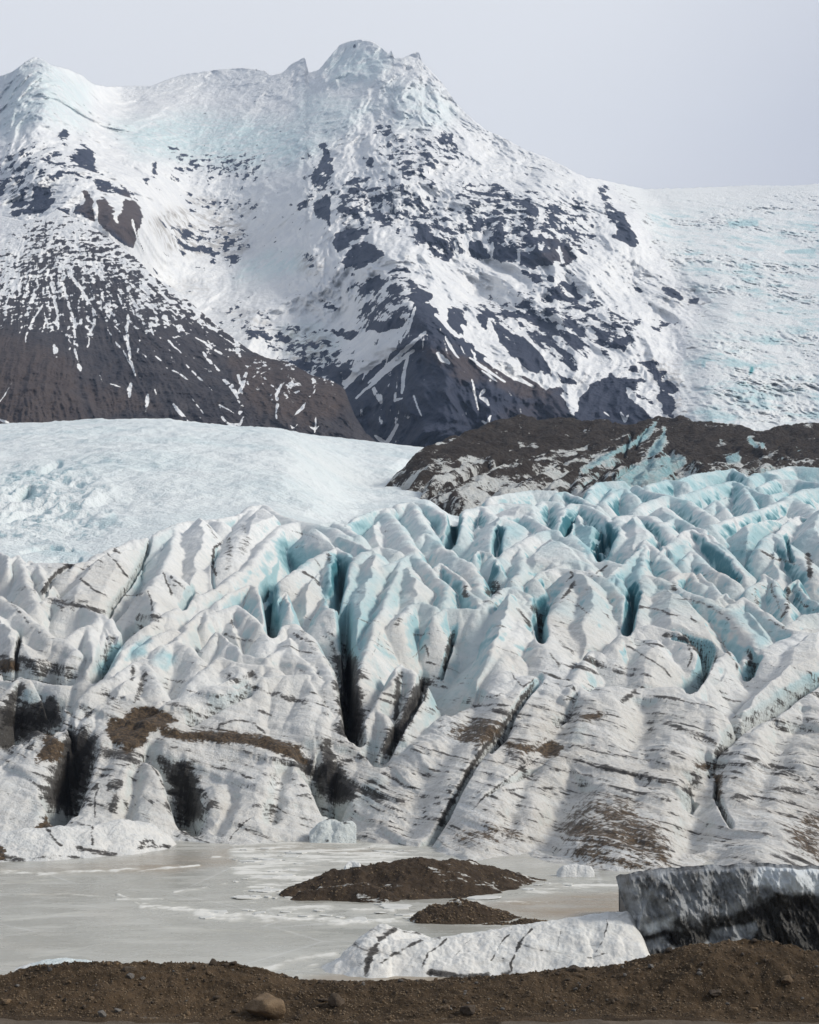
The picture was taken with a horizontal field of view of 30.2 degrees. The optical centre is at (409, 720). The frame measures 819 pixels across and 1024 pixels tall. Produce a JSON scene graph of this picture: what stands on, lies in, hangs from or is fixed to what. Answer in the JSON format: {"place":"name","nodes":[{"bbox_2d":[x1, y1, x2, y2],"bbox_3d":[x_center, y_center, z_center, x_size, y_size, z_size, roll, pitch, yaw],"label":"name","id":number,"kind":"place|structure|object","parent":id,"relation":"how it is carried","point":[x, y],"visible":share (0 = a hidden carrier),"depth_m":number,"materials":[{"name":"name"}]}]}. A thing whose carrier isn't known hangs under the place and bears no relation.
{"place":"outdoors","nodes":[
{"label":"outdoors","id":0,"kind":"place"},
{"bbox_2d":[0,209,375,441],"bbox_3d":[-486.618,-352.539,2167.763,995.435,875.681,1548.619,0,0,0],"label":"mountain spur","id":1,"kind":"structure","parent":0,"point":[95,323],"depth_m":1691.11,"materials":[{"name":"grey stone"}]},
{"bbox_2d":[0,418,458,563],"bbox_3d":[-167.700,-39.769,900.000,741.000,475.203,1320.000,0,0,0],"label":"snowfield","id":2,"kind":"structure","parent":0,"point":[77,491],"depth_m":494.92,"materials":[{"name":"white snow"}]},
{"bbox_2d":[0,39,702,446],"bbox_3d":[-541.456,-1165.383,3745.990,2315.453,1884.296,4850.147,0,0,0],"label":"mountain","id":3,"kind":"structure","parent":0,"point":[408,251],"depth_m":2750.77,"materials":[{"name":"white snow"}]},
{"bbox_2d":[607,182,818,430],"bbox_3d":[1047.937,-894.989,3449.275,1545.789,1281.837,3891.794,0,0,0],"label":"icefall","id":4,"kind":"object","parent":3,"relation":"on","point":[742,262],"visible":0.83,"depth_m":2711.67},
{"bbox_2d":[0,828,714,981],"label":"lake","id":5,"kind":"structure","parent":0,"point":[152,906],"depth_m":97.88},
{"bbox_2d":[15,958,91,970],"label":"iceberg","id":6,"kind":"object","parent":5,"relation":"on","point":[55,961],"visible":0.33,"depth_m":71.56,"materials":[{"name":"white ice"}]},
{"bbox_2d":[0,819,175,861],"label":"iceberg","id":7,"kind":"object","parent":5,"relation":"on","point":[119,837],"visible":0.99,"depth_m":135.18,"materials":[{"name":"white ice"}]},
{"bbox_2d":[199,916,214,918],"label":"ice plate","id":8,"kind":"object","parent":5,"relation":"on","point":[205,917],"visible":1,"depth_m":91.89,"materials":[{"name":"white ice"}]},
{"bbox_2d":[212,910,227,913],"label":"ice plate","id":9,"kind":"object","parent":5,"relation":"on","point":[225,911],"visible":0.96,"depth_m":94.72,"materials":[{"name":"white ice"}]},
{"bbox_2d":[231,895,262,898],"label":"ice plate","id":10,"kind":"object","parent":5,"relation":"on","point":[243,897],"visible":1,"depth_m":102.37,"materials":[{"name":"white ice"}]},
{"bbox_2d":[238,860,260,861],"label":"ice plate","id":11,"kind":"object","parent":5,"relation":"on","point":[250,860],"visible":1,"depth_m":128.94,"materials":[{"name":"white ice"}]},
{"bbox_2d":[248,889,271,891],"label":"ice plate","id":12,"kind":"object","parent":5,"relation":"on","point":[256,890],"visible":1,"depth_m":106.26,"materials":[{"name":"white ice"}]},
{"bbox_2d":[250,875,279,877],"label":"ice plate","id":13,"kind":"object","parent":5,"relation":"on","point":[269,876],"visible":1,"depth_m":116.00,"materials":[{"name":"white ice"}]},
{"bbox_2d":[261,888,283,890],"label":"ice plate","id":14,"kind":"object","parent":5,"relation":"on","point":[273,889],"visible":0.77,"depth_m":107.22,"materials":[{"name":"white ice"}]},
{"bbox_2d":[264,859,284,860],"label":"ice plate","id":15,"kind":"object","parent":5,"relation":"on","point":[275,859],"visible":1,"depth_m":129.85,"materials":[{"name":"white ice"}]},
{"bbox_2d":[284,852,308,853],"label":"ice plate","id":16,"kind":"object","parent":5,"relation":"on","point":[297,852],"visible":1,"depth_m":136.72,"materials":[{"name":"white ice"}]},
{"bbox_2d":[309,818,355,842],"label":"ice block","id":17,"kind":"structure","parent":5,"relation":"on","point":[329,830],"depth_m":149.45,"materials":[{"name":"white ice"}]},
{"bbox_2d":[344,860,360,868],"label":"ice chunk","id":18,"kind":"object","parent":5,"relation":"on","point":[351,863],"visible":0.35,"depth_m":107.26,"materials":[{"name":"white ice"}]},
{"bbox_2d":[345,918,372,920],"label":"ice plate","id":19,"kind":"object","parent":5,"relation":"on","point":[362,919],"visible":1,"depth_m":90.81,"materials":[{"name":"white ice"}]},
{"bbox_2d":[376,850,397,851],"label":"ice plate","id":20,"kind":"object","parent":5,"relation":"on","point":[386,851],"visible":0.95,"depth_m":138.84,"materials":[{"name":"white ice"}]},
{"bbox_2d":[380,906,408,909],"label":"ice plate","id":21,"kind":"object","parent":5,"relation":"on","point":[394,907],"visible":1,"depth_m":96.77,"materials":[{"name":"white ice"}]},
{"bbox_2d":[379,903,411,906],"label":"ice plate","id":22,"kind":"object","parent":5,"relation":"on","point":[404,905],"visible":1,"depth_m":98.16,"materials":[{"name":"white ice"}]},
{"bbox_2d":[394,914,413,915],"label":"ice plate","id":23,"kind":"object","parent":5,"relation":"on","point":[403,914],"visible":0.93,"depth_m":93.24,"materials":[{"name":"white ice"}]},
{"bbox_2d":[279,857,545,902],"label":"gravel mound","id":24,"kind":"object","parent":5,"relation":"on","point":[428,886],"visible":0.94,"depth_m":105.20,"materials":[{"name":"brown gravel"}]},
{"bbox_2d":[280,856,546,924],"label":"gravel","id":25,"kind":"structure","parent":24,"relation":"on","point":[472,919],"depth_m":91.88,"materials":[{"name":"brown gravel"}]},
{"bbox_2d":[410,898,540,924],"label":"gravel mound","id":26,"kind":"object","parent":5,"relation":"on","point":[479,910],"visible":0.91,"depth_m":90.38,"materials":[{"name":"brown gravel"}]},
{"bbox_2d":[466,895,500,899],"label":"ice plate","id":27,"kind":"object","parent":5,"relation":"on","point":[478,897],"visible":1,"depth_m":102.38,"materials":[{"name":"white ice"}]},
{"bbox_2d":[321,911,649,977],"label":"iceberg","id":28,"kind":"object","parent":5,"relation":"on","point":[589,940],"visible":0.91,"depth_m":72.58,"materials":[{"name":"white ice"}]},
{"bbox_2d":[557,863,594,876],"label":"ice chunk","id":29,"kind":"object","parent":5,"relation":"on","point":[574,870],"visible":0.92,"depth_m":116.65,"materials":[{"name":"white ice"}]},
{"bbox_2d":[616,863,818,954],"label":"iceberg","id":30,"kind":"object","parent":5,"relation":"on","point":[672,907],"visible":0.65,"depth_m":74.69,"materials":[{"name":"grey ice"}]},
{"bbox_2d":[0,466,818,870],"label":"glacier","id":31,"kind":"object","parent":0,"point":[614,676],"visible":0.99,"depth_m":195.90,"materials":[{"name":"white ice"}]},
{"bbox_2d":[0,938,818,1023],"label":"shore bank","id":32,"kind":"structure","parent":0,"point":[738,983],"depth_m":48.43,"materials":[{"name":"brown gravel"}]},
{"bbox_2d":[1,999,11,1003],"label":"boulder","id":33,"kind":"object","parent":32,"relation":"on","point":[5,1001],"visible":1,"depth_m":47.54,"materials":[{"name":"beige stone"}]},
{"bbox_2d":[98,1010,106,1016],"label":"boulder","id":34,"kind":"object","parent":32,"relation":"on","point":[101,1013],"visible":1,"depth_m":46.44,"materials":[{"name":"grey stone"}]},
{"bbox_2d":[122,966,135,972],"bbox_3d":[-9.219,8.179,49.761,0.465,0.208,0.336,0,0,-32],"label":"boulder","id":35,"kind":"object","parent":32,"relation":"on","point":[129,969],"visible":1,"depth_m":49.65,"materials":[{"name":"brown stone"}]},
{"bbox_2d":[126,973,134,978],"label":"boulder","id":36,"kind":"object","parent":32,"relation":"on","point":[130,975],"visible":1,"depth_m":49.33,"materials":[{"name":"grey stone"}]},
{"bbox_2d":[208,958,216,965],"bbox_3d":[-6.533,8.041,50.179,0.297,0.340,0.252,0,0,29],"label":"boulder","id":37,"kind":"object","parent":32,"relation":"on","point":[212,962],"visible":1,"depth_m":50.09,"materials":[{"name":"brown stone"}]},
{"bbox_2d":[244,993,285,1019],"bbox_3d":[-4.473,8.929,46.870,1.203,0.913,1.170,0,0,-17],"label":"boulder","id":38,"kind":"object","parent":32,"relation":"on","point":[267,1005],"visible":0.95,"depth_m":46.55,"materials":[{"name":"beige stone"}]},
{"bbox_2d":[328,993,344,1006],"bbox_3d":[-2.325,8.913,48.045,0.514,0.572,0.456,0,0,13],"label":"boulder","id":39,"kind":"object","parent":32,"relation":"on","point":[335,1000],"visible":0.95,"depth_m":47.91,"materials":[{"name":"brown stone"}]},
{"bbox_2d":[439,1005,449,1010],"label":"boulder","id":40,"kind":"object","parent":32,"relation":"on","point":[445,1007],"visible":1,"depth_m":47.33,"materials":[{"name":"beige stone"}]},
{"bbox_2d":[460,1005,475,1015],"bbox_3d":[1.808,9.023,47.159,0.495,0.381,0.564,0,0,4],"label":"boulder","id":41,"kind":"object","parent":32,"relation":"on","point":[468,1010],"visible":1,"depth_m":46.95,"materials":[{"name":"brown stone"}]},
{"bbox_2d":[567,965,583,972],"bbox_3d":[5.541,8.296,50.467,0.546,0.351,0.547,0,0,37],"label":"boulder","id":42,"kind":"object","parent":32,"relation":"on","point":[572,968],"visible":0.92,"depth_m":50.27,"materials":[{"name":"brown stone"}]},
{"bbox_2d":[708,989,721,996],"bbox_3d":[9.707,8.627,48.020,0.458,0.235,0.510,0,0,0],"label":"boulder","id":43,"kind":"object","parent":32,"relation":"on","point":[715,993],"visible":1,"depth_m":47.81,"materials":[{"name":"brown stone"}]},
{"bbox_2d":[781,975,792,983],"bbox_3d":[12.063,8.297,48.462,0.411,0.327,0.308,0,0,-17],"label":"boulder","id":44,"kind":"object","parent":32,"relation":"on","point":[785,979],"visible":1,"depth_m":48.37,"materials":[{"name":"beige stone"}]},
{"bbox_2d":[0,1013,818,1023],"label":"track","id":45,"kind":"structure","parent":0,"point":[578,1021],"depth_m":45.82,"materials":[{"name":"brown soil"}]},
{"bbox_2d":[0,0,818,188],"label":"sky","id":46,"kind":"structure","parent":0,"point":[644,94],"materials":[{"name":"grey"}]},
{"bbox_2d":[385,414,818,515],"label":"moraine ridge","id":47,"kind":"structure","parent":0,"point":[455,475],"depth_m":768.80,"materials":[{"name":"brown stone"}]}
]}

